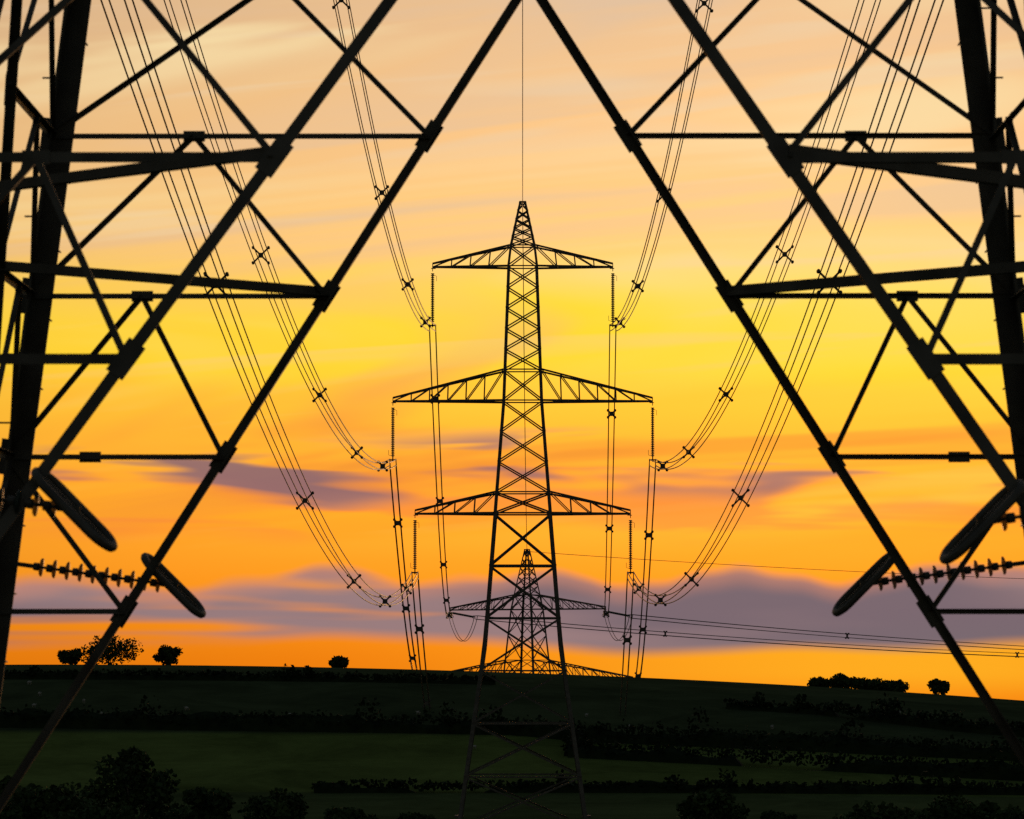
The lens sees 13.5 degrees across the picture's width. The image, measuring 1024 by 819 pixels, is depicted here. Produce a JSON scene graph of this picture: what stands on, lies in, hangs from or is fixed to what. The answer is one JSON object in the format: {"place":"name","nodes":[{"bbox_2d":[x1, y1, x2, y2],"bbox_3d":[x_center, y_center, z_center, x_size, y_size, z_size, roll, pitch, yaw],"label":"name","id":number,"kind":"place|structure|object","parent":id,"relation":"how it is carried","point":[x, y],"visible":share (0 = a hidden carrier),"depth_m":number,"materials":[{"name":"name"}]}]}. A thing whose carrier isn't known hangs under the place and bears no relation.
{"place":"outdoors","nodes":[
{"label":"outdoors","id":0,"kind":"place"},
{"bbox_2d":[0,665,1023,818],"bbox_3d":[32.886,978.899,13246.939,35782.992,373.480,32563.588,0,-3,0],"label":"terrain","id":1,"kind":"structure","parent":0,"point":[240,766],"depth_m":409.76,"materials":[{"name":"green plant"}]},
{"bbox_2d":[0,0,1023,818],"bbox_3d":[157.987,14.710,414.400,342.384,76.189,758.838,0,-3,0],"label":"transmission line","id":2,"kind":"object","parent":1,"relation":"on","point":[50,156],"visible":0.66,"depth_m":48.16,"materials":[{"name":"metal"}]},
{"bbox_2d":[0,663,1023,794],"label":"hedge foliage","id":3,"kind":"object","parent":1,"relation":"on","point":[782,741],"visible":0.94,"depth_m":408.59,"materials":[{"name":"black plant"}]},
{"bbox_2d":[0,635,1023,818],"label":"tree","id":4,"kind":"object","parent":1,"relation":"on","point":[32,803],"depth_m":202.26,"materials":[{"name":"black plant"}]},
{"bbox_2d":[0,0,1023,700],"label":"sky","id":5,"kind":"structure","parent":0,"point":[269,594],"materials":[{"name":"orange"}]}
]}

